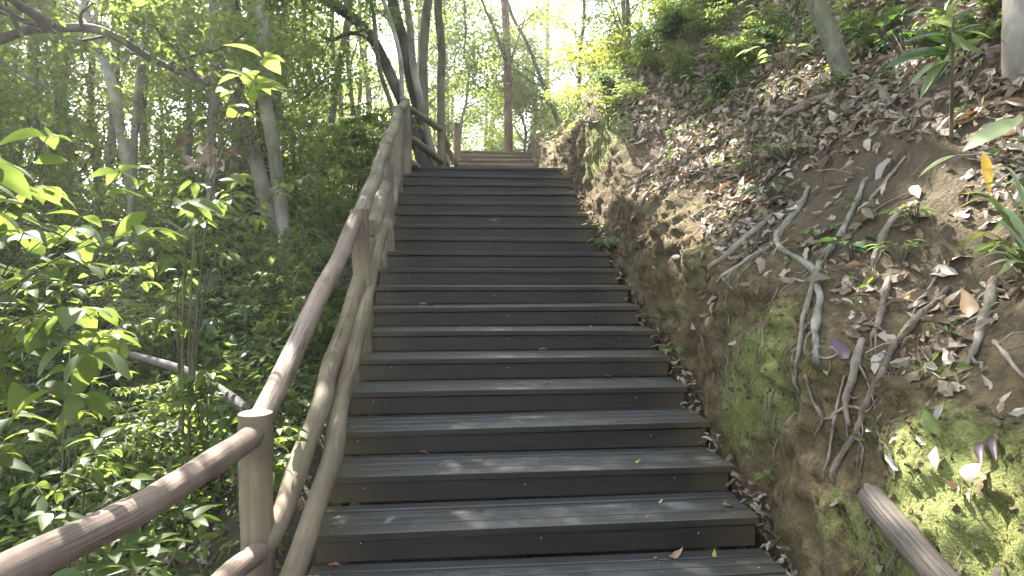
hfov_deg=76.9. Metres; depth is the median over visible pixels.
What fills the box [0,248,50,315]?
shrub
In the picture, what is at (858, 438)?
fallen leaf
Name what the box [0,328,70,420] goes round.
shrub
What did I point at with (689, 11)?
shrub
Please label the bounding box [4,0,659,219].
sky
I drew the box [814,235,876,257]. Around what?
seedling
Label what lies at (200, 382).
shrub
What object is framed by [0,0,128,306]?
tree
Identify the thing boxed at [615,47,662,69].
seedling
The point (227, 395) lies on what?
fallen branch
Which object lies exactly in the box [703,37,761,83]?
shrub
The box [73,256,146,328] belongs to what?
shrub
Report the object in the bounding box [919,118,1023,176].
broad leaf plant
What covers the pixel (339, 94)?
tree
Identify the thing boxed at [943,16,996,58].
shrub
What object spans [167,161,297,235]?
shrub
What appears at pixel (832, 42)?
tree
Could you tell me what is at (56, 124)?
tree
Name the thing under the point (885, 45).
shrub
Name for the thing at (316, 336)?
shrub
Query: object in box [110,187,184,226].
shrub
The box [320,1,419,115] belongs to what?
tree
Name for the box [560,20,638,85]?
shrub
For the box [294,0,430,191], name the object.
tree
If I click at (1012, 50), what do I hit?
tree
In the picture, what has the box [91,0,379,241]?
tree
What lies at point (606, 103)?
shrub
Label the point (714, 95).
seedling
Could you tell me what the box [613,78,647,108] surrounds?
shrub
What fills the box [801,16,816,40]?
shrub
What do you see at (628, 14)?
tree
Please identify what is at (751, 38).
shrub
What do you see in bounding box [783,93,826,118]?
fallen branch
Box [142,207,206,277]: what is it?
shrub
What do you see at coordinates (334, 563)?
fallen leaf
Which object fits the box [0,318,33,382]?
shrub
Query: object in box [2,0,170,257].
tree
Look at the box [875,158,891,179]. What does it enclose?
fallen leaf
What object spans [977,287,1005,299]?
fallen leaf
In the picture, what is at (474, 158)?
wooden staircase
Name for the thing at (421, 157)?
tree
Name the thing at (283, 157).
shrub
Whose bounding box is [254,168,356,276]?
shrub
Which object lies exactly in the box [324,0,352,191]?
tree
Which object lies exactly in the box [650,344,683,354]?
seedling
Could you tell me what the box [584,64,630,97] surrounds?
shrub
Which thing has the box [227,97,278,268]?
tree
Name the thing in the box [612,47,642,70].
shrub
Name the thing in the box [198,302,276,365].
shrub
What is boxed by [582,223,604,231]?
seedling
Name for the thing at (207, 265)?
shrub
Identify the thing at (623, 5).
tree
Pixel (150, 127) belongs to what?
tree
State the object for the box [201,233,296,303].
shrub
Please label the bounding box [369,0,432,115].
tree
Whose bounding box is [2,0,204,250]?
tree
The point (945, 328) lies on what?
seedling
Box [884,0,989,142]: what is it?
sapling
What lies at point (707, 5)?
shrub
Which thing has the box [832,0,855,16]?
shrub
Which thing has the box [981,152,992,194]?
withered leaf
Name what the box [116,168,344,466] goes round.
sapling
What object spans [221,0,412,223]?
tree
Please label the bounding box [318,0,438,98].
tree
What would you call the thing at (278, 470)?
sapling
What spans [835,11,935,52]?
seedling
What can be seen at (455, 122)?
tree
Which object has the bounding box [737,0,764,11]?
shrub
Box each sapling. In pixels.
[0,219,229,514]
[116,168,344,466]
[181,44,288,465]
[240,426,310,551]
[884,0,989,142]
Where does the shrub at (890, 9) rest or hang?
on the hillside
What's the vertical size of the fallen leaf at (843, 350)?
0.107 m
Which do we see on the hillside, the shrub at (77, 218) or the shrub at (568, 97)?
the shrub at (568, 97)
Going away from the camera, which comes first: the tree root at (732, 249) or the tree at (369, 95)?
the tree root at (732, 249)
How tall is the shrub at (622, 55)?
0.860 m
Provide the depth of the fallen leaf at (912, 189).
3.63 m
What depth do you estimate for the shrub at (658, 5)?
15.82 m
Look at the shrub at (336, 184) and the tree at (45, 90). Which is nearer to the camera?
the shrub at (336, 184)
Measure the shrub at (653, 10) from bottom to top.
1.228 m
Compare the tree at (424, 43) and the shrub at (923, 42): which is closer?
the shrub at (923, 42)
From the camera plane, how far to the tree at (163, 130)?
11.69 m
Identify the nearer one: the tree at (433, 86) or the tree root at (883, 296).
the tree root at (883, 296)
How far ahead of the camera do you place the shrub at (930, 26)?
4.60 m
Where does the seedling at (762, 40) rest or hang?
on the hillside
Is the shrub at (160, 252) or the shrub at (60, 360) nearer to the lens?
the shrub at (60, 360)
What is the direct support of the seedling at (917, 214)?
on the hillside
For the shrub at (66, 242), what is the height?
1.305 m
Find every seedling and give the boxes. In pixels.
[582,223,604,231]
[586,236,616,249]
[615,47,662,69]
[640,312,665,320]
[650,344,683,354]
[663,67,696,82]
[680,74,755,103]
[712,154,772,171]
[730,135,814,161]
[737,38,818,73]
[740,177,791,205]
[744,501,766,513]
[746,2,806,27]
[754,468,776,480]
[788,224,838,239]
[808,71,847,89]
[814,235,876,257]
[829,70,895,89]
[831,0,900,28]
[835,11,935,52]
[839,194,872,207]
[866,239,923,263]
[868,359,921,375]
[879,201,935,223]
[926,323,958,334]
[965,240,1023,271]
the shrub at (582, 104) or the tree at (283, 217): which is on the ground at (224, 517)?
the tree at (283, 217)
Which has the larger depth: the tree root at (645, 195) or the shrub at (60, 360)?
the tree root at (645, 195)
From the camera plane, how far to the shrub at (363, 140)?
9.45 m
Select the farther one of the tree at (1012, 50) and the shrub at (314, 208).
the shrub at (314, 208)
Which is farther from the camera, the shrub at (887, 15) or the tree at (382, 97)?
the tree at (382, 97)
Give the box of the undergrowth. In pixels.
[0,155,370,575]
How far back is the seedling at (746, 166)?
5.29 m
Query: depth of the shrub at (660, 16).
9.24 m
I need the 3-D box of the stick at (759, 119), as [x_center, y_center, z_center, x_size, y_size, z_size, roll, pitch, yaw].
[2.240,-1.570,5.943,0.032,0.736,1.156,0,2,9]
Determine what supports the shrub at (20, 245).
on the ground at (224, 517)
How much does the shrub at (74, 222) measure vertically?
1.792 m
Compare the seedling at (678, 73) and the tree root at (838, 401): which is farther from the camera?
the seedling at (678, 73)
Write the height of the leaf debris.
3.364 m
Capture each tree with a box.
[0,0,120,214]
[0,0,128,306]
[0,0,151,334]
[0,0,178,210]
[0,0,196,224]
[0,0,367,130]
[0,1,101,226]
[0,1,178,324]
[0,2,107,315]
[0,5,102,227]
[0,62,122,281]
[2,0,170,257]
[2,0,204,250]
[15,0,220,278]
[24,0,157,249]
[69,0,334,187]
[70,0,335,294]
[76,0,202,298]
[81,0,199,180]
[85,0,282,250]
[85,0,380,271]
[89,42,200,215]
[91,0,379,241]
[100,0,120,279]
[113,0,323,222]
[118,15,150,324]
[127,3,244,262]
[130,2,298,188]
[160,0,358,240]
[201,1,339,164]
[217,0,362,212]
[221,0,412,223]
[224,10,372,154]
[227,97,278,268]
[246,0,389,154]
[253,0,296,286]
[272,0,430,166]
[291,15,388,143]
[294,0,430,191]
[301,57,355,209]
[309,0,434,178]
[311,29,372,123]
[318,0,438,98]
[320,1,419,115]
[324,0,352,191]
[336,0,493,166]
[342,0,469,116]
[348,60,413,157]
[353,52,395,117]
[363,0,516,162]
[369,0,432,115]
[380,0,496,164]
[387,0,430,165]
[403,0,436,166]
[416,0,542,136]
[418,0,446,158]
[428,28,503,152]
[429,89,475,165]
[451,0,553,149]
[456,53,521,150]
[464,0,583,123]
[468,16,595,151]
[468,28,583,149]
[476,110,523,148]
[481,0,529,150]
[484,57,571,151]
[493,0,596,149]
[532,0,623,114]
[563,0,657,86]
[564,0,673,83]
[572,0,677,113]
[622,0,631,52]
[805,0,853,84]
[1001,0,1023,84]
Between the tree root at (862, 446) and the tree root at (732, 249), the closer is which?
the tree root at (862, 446)
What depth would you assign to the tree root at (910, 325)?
3.06 m
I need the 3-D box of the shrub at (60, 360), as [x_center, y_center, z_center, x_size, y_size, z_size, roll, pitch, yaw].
[-3.549,0.831,5.223,0.912,1.099,1.045,-1,3,-29]
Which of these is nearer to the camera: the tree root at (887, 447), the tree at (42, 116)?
the tree root at (887, 447)
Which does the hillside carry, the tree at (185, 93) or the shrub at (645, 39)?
the shrub at (645, 39)
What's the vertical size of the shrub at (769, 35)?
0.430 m
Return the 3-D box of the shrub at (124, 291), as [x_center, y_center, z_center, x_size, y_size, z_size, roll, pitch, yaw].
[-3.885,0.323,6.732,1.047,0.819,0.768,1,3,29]
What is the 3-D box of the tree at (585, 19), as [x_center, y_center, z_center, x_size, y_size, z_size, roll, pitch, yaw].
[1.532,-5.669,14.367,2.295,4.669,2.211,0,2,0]
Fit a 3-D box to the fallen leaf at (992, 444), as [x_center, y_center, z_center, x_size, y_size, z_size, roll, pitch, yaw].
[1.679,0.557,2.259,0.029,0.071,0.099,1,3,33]
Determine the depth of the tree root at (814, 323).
3.36 m
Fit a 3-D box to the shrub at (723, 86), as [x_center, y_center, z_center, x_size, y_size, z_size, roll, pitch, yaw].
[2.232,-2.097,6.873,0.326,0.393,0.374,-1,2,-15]
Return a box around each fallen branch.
[128,351,252,411]
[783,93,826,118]
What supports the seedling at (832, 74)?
on the hillside
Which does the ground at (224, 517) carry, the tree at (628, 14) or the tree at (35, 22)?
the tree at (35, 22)
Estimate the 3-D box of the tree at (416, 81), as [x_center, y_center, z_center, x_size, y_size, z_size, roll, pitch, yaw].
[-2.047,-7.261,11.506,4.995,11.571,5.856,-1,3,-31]
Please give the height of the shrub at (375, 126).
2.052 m
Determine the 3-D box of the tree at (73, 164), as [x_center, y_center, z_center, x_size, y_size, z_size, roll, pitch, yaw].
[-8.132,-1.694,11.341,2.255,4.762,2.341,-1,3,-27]
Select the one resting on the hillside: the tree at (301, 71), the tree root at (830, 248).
the tree root at (830, 248)
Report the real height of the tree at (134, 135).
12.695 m
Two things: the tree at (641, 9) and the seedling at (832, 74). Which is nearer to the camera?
the seedling at (832, 74)
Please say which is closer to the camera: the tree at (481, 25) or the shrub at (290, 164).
the shrub at (290, 164)
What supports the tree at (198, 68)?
on the ground at (224, 517)
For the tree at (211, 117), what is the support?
on the ground at (224, 517)
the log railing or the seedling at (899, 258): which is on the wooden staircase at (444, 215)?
the log railing
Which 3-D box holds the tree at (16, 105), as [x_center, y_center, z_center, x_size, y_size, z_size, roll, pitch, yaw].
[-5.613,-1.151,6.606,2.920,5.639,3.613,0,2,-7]
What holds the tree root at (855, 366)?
on the hillside
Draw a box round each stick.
[693,198,752,216]
[744,93,766,140]
[847,191,915,239]
[869,156,906,200]
[910,268,939,318]
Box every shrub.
[0,127,223,472]
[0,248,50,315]
[0,267,110,369]
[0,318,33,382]
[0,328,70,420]
[0,371,140,470]
[0,414,109,513]
[0,442,29,501]
[2,217,147,331]
[3,322,138,433]
[4,217,25,250]
[4,250,56,313]
[9,427,158,575]
[11,201,94,296]
[32,236,123,305]
[43,220,116,258]
[48,375,204,501]
[51,213,124,285]
[52,504,221,575]
[54,204,138,266]
[72,187,173,289]
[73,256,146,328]
[90,279,187,349]
[97,386,171,441]
[103,278,233,389]
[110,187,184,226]
[118,220,206,295]
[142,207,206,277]
[162,356,243,449]
[166,159,245,231]
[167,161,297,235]
[185,284,243,340]
[187,220,272,290]
[188,366,318,500]
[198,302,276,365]
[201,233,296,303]
[226,132,329,182]
[234,225,333,320]
[244,147,333,224]
[253,239,338,359]
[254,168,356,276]
[255,113,381,211]
[287,185,356,245]
[295,101,387,207]
[304,164,370,248]
[309,176,347,199]
[326,102,424,187]
[327,108,374,150]
[545,33,602,87]
[555,87,586,121]
[557,79,600,112]
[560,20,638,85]
[566,20,651,72]
[570,100,585,118]
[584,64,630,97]
[587,78,635,130]
[596,75,627,102]
[600,41,646,71]
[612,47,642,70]
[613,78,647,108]
[619,56,643,73]
[626,23,672,61]
[629,0,676,22]
[633,33,664,58]
[641,51,670,77]
[645,0,691,26]
[652,0,696,36]
[652,7,689,23]
[653,9,689,46]
[653,47,707,87]
[657,0,705,39]
[657,19,678,43]
[659,39,693,71]
[681,11,715,41]
[692,7,728,37]
[694,0,730,15]
[696,0,746,39]
[696,1,730,19]
[701,35,731,61]
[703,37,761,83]
[704,71,733,103]
[709,35,747,78]
[721,30,748,62]
[725,31,781,67]
[731,0,738,9]
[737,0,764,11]
[739,0,794,31]
[748,24,783,52]
[751,25,794,46]
[757,23,787,46]
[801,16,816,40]
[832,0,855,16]
[837,13,873,40]
[844,8,879,38]
[844,20,876,38]
[847,37,873,62]
[849,26,883,46]
[871,33,897,54]
[877,3,911,29]
[881,0,896,13]
[881,10,911,28]
[885,1,911,19]
[904,24,950,48]
[923,16,944,30]
[927,0,962,27]
[939,7,981,40]
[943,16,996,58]
[975,11,1001,44]
[976,0,1001,20]
[978,0,1001,19]
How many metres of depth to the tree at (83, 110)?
11.70 m
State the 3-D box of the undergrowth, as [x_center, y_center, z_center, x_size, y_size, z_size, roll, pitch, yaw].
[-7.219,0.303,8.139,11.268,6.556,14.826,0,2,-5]
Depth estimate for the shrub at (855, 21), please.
5.59 m
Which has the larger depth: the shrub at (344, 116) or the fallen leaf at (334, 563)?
the shrub at (344, 116)
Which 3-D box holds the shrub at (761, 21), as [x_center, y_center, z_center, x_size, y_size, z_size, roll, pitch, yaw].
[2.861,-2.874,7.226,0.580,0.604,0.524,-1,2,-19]
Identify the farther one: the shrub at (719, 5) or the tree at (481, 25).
the tree at (481, 25)
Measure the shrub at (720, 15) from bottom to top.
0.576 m
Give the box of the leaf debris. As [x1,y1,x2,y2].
[561,166,796,575]
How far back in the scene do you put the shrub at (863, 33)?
5.32 m
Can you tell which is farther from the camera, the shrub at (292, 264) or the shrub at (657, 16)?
the shrub at (657, 16)
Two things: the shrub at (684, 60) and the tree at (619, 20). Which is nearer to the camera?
the shrub at (684, 60)
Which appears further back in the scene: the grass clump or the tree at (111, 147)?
the tree at (111, 147)
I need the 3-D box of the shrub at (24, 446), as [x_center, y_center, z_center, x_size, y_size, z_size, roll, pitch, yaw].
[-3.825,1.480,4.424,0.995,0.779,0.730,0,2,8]
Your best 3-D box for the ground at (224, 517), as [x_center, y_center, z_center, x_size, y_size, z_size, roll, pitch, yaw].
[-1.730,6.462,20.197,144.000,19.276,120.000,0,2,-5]
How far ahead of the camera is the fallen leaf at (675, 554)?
3.36 m
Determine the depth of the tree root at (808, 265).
4.13 m
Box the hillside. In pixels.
[527,0,1023,575]
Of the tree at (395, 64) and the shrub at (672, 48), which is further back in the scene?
the tree at (395, 64)
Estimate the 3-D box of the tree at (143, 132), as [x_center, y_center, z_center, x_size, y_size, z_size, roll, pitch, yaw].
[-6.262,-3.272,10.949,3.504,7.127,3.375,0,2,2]
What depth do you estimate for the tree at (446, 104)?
23.54 m
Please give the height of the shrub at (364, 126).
1.680 m
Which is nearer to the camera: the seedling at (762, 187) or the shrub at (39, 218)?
the seedling at (762, 187)
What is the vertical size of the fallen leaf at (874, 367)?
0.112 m
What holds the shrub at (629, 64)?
on the hillside
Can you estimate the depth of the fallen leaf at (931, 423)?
2.46 m
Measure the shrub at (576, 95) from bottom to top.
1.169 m
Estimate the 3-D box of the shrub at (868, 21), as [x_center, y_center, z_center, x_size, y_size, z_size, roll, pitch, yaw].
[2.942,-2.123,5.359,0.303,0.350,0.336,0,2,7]
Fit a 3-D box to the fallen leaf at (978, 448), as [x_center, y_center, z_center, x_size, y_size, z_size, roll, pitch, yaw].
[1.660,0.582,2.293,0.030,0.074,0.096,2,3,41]
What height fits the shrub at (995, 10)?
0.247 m
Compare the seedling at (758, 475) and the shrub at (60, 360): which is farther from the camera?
the shrub at (60, 360)
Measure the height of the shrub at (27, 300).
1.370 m
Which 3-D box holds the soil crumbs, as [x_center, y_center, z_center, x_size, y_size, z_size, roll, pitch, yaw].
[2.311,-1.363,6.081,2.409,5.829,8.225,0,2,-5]
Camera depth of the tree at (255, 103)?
8.66 m
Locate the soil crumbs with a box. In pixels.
[570,6,1023,575]
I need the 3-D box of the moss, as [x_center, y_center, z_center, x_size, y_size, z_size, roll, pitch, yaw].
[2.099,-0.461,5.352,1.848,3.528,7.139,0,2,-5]
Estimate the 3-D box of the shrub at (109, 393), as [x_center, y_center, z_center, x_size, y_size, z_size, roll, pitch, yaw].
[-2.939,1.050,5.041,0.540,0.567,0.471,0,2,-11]
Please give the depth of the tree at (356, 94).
23.08 m
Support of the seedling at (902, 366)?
on the hillside
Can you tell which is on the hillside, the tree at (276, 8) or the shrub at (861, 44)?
the shrub at (861, 44)
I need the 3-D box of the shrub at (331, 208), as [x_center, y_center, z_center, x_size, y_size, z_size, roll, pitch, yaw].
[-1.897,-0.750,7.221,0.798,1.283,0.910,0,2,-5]
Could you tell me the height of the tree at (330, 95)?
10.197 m
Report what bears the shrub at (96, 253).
on the ground at (224, 517)
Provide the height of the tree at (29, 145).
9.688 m
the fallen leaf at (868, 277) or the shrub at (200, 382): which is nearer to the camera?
the fallen leaf at (868, 277)
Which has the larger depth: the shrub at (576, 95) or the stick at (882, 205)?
the shrub at (576, 95)
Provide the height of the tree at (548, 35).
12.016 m
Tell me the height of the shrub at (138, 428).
0.944 m
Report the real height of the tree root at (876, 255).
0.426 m
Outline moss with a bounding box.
[583,75,1023,575]
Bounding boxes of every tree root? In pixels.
[620,142,675,197]
[638,175,676,206]
[707,211,774,279]
[716,247,770,289]
[770,186,823,281]
[784,281,815,392]
[791,271,838,365]
[803,176,869,278]
[804,374,823,436]
[807,337,876,459]
[822,415,836,479]
[829,285,951,483]
[831,375,845,442]
[839,276,904,372]
[854,423,864,472]
[870,206,904,270]
[876,430,895,480]
[951,275,999,370]
[991,339,1023,378]
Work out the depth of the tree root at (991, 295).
2.82 m
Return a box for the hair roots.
[581,92,962,575]
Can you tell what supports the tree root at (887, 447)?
on the hillside
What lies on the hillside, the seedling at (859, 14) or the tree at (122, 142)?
the seedling at (859, 14)
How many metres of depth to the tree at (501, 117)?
20.73 m
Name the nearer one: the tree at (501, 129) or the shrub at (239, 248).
the shrub at (239, 248)
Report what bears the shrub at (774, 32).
on the hillside
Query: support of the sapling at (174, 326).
on the ground at (224, 517)
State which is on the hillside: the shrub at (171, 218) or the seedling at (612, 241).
the seedling at (612, 241)
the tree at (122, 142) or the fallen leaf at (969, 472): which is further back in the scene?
the tree at (122, 142)
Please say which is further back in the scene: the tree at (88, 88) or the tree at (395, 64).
the tree at (395, 64)
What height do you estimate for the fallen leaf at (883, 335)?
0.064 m
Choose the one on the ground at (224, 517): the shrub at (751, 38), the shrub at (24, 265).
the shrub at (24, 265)
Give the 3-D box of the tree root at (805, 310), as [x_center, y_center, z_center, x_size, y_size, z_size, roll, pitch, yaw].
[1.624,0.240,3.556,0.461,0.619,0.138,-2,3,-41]
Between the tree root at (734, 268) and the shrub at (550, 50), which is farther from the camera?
the shrub at (550, 50)
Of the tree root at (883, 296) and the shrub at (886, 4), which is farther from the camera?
the shrub at (886, 4)
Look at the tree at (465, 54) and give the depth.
19.05 m
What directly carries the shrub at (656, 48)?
on the hillside
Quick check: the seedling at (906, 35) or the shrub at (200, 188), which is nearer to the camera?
the seedling at (906, 35)
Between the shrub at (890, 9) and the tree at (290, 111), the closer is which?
the shrub at (890, 9)
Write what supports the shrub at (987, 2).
on the hillside
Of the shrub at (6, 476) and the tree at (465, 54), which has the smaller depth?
the shrub at (6, 476)
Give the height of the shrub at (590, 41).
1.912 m
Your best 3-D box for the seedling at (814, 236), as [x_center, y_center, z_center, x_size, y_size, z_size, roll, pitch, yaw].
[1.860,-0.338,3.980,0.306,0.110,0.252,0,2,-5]
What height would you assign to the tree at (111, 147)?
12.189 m
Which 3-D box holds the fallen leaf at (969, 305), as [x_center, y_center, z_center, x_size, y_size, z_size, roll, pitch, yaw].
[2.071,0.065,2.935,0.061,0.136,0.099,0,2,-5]
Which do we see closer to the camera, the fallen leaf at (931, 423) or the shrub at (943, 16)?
the fallen leaf at (931, 423)
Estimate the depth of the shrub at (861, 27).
5.40 m
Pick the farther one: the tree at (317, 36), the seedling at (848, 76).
the tree at (317, 36)
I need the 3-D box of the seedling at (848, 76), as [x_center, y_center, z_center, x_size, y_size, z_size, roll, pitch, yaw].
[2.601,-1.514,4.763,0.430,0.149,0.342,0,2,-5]
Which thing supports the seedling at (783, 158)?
on the hillside
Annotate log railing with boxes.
[0,98,460,575]
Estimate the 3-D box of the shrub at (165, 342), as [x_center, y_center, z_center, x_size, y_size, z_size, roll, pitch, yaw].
[-3.055,0.451,5.785,0.920,1.060,1.018,0,2,7]
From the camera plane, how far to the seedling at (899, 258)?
3.40 m
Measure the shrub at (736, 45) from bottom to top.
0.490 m
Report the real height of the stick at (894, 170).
0.293 m
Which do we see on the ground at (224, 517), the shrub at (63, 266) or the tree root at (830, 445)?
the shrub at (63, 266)
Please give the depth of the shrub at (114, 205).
8.79 m
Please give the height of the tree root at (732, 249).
0.492 m
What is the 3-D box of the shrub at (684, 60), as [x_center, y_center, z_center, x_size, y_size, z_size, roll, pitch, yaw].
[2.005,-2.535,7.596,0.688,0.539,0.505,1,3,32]
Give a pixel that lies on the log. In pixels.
(916, 549)
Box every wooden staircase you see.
[306,166,788,575]
[457,150,536,167]
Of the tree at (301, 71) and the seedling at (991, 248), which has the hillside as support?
the seedling at (991, 248)
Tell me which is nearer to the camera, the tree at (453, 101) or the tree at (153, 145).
the tree at (153, 145)
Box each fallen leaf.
[328,562,340,565]
[669,547,682,558]
[829,337,850,358]
[851,434,865,440]
[863,271,877,284]
[870,349,885,373]
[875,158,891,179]
[877,330,895,341]
[884,454,897,470]
[908,185,920,197]
[922,409,939,435]
[928,446,938,467]
[930,264,958,276]
[934,404,942,419]
[958,463,981,482]
[960,287,979,317]
[974,441,984,464]
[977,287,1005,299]
[987,436,996,459]
[1008,407,1023,416]
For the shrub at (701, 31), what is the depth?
8.07 m
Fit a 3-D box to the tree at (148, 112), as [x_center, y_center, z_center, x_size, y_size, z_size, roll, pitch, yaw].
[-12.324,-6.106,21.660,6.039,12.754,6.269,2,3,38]
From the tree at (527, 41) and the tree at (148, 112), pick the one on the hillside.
the tree at (527, 41)
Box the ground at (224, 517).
[0,195,746,575]
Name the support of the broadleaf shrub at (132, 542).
on the ground at (224, 517)
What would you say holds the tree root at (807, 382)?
on the hillside
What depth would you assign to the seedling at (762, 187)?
4.64 m
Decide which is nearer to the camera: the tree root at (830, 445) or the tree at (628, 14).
the tree root at (830, 445)
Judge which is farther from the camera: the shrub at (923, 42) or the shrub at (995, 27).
the shrub at (923, 42)
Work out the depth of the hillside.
3.61 m
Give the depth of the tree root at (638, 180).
6.86 m
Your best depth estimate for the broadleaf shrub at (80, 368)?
2.29 m
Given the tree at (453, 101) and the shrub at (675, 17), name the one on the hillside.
the shrub at (675, 17)
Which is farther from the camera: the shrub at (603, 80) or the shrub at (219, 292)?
the shrub at (603, 80)
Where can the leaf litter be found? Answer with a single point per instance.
(939, 124)
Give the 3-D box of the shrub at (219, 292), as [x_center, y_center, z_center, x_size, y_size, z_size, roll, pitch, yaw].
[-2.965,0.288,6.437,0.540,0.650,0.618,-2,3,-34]
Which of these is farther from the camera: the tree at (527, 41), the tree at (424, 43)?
the tree at (527, 41)
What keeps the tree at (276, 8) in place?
on the ground at (224, 517)
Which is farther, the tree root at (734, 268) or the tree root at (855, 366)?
the tree root at (734, 268)
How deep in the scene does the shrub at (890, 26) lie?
5.23 m
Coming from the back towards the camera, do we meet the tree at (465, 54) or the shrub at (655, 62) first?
the tree at (465, 54)
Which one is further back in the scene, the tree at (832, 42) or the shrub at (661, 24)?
the shrub at (661, 24)
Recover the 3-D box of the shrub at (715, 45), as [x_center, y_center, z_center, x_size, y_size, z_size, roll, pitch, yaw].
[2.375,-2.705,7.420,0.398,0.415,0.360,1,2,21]
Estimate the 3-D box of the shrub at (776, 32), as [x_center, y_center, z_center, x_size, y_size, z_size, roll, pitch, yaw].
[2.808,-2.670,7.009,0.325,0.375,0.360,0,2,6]
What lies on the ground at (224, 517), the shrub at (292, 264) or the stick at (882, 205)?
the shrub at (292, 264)
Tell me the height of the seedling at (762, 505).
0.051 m
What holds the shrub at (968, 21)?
on the hillside
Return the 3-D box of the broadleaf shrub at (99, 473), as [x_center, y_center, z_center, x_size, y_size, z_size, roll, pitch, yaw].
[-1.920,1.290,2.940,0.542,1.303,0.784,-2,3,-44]
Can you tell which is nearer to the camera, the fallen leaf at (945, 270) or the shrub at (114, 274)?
the fallen leaf at (945, 270)
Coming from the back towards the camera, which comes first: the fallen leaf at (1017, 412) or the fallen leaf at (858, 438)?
the fallen leaf at (858, 438)
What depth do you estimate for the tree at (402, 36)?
11.84 m
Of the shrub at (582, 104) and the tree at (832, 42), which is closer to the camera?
the tree at (832, 42)
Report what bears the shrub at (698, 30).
on the hillside
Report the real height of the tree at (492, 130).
8.719 m
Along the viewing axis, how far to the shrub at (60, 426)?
3.02 m
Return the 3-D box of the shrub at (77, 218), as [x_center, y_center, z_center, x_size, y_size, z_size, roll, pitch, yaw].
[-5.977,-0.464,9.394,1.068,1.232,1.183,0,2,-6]
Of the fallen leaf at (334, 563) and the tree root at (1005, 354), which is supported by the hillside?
the tree root at (1005, 354)
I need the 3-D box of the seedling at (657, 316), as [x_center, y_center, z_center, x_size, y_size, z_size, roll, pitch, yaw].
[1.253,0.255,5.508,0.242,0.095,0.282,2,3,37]
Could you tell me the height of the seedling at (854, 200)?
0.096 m
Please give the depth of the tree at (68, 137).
13.63 m
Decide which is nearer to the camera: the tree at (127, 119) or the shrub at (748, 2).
the shrub at (748, 2)
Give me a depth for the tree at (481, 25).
27.89 m
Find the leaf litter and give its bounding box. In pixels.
[547,0,1023,575]
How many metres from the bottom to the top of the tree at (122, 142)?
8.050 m
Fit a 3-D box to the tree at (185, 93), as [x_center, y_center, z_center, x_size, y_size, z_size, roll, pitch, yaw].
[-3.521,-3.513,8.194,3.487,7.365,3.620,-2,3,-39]
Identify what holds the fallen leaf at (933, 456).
on the moss
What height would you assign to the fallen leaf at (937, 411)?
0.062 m
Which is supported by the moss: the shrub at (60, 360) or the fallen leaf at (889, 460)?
the fallen leaf at (889, 460)
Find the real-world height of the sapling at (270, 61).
2.932 m
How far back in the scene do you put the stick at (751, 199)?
5.33 m
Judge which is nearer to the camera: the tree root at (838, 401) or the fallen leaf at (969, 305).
the fallen leaf at (969, 305)
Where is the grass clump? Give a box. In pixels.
[950,166,1023,279]
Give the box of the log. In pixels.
[857,485,960,575]
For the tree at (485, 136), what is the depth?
27.72 m
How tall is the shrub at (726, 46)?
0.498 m
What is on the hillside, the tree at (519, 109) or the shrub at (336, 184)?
the tree at (519, 109)
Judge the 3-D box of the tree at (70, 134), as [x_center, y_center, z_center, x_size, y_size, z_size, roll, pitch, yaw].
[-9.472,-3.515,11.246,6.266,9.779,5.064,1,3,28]
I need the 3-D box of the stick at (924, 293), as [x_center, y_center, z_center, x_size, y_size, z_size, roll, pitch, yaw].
[2.045,0.030,3.191,0.299,0.283,0.036,-1,3,-31]
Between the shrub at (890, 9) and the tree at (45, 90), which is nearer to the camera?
the shrub at (890, 9)
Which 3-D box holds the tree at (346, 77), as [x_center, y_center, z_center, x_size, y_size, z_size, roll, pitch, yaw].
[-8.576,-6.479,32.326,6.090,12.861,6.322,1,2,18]
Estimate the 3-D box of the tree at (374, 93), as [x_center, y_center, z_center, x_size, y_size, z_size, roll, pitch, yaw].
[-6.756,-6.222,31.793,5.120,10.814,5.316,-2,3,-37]
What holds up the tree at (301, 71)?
on the ground at (224, 517)
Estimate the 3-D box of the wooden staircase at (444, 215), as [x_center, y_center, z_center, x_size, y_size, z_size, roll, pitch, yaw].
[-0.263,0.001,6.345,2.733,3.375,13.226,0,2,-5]
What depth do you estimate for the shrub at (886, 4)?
5.46 m
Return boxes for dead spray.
[173,102,247,188]
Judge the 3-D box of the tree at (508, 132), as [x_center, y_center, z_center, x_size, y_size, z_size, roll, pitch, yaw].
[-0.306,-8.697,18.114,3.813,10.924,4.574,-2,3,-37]
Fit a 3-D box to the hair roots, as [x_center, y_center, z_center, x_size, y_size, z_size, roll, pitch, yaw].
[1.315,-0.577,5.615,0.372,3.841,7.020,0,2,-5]
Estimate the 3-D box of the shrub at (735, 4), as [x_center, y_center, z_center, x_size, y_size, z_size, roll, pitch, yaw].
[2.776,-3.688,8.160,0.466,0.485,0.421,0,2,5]
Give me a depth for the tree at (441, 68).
13.67 m
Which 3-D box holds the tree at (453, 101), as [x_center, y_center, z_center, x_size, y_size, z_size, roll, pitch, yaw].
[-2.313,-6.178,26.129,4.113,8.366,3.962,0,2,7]
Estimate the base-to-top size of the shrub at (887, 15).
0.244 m
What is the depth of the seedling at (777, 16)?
7.10 m
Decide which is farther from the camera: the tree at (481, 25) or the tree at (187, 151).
the tree at (481, 25)

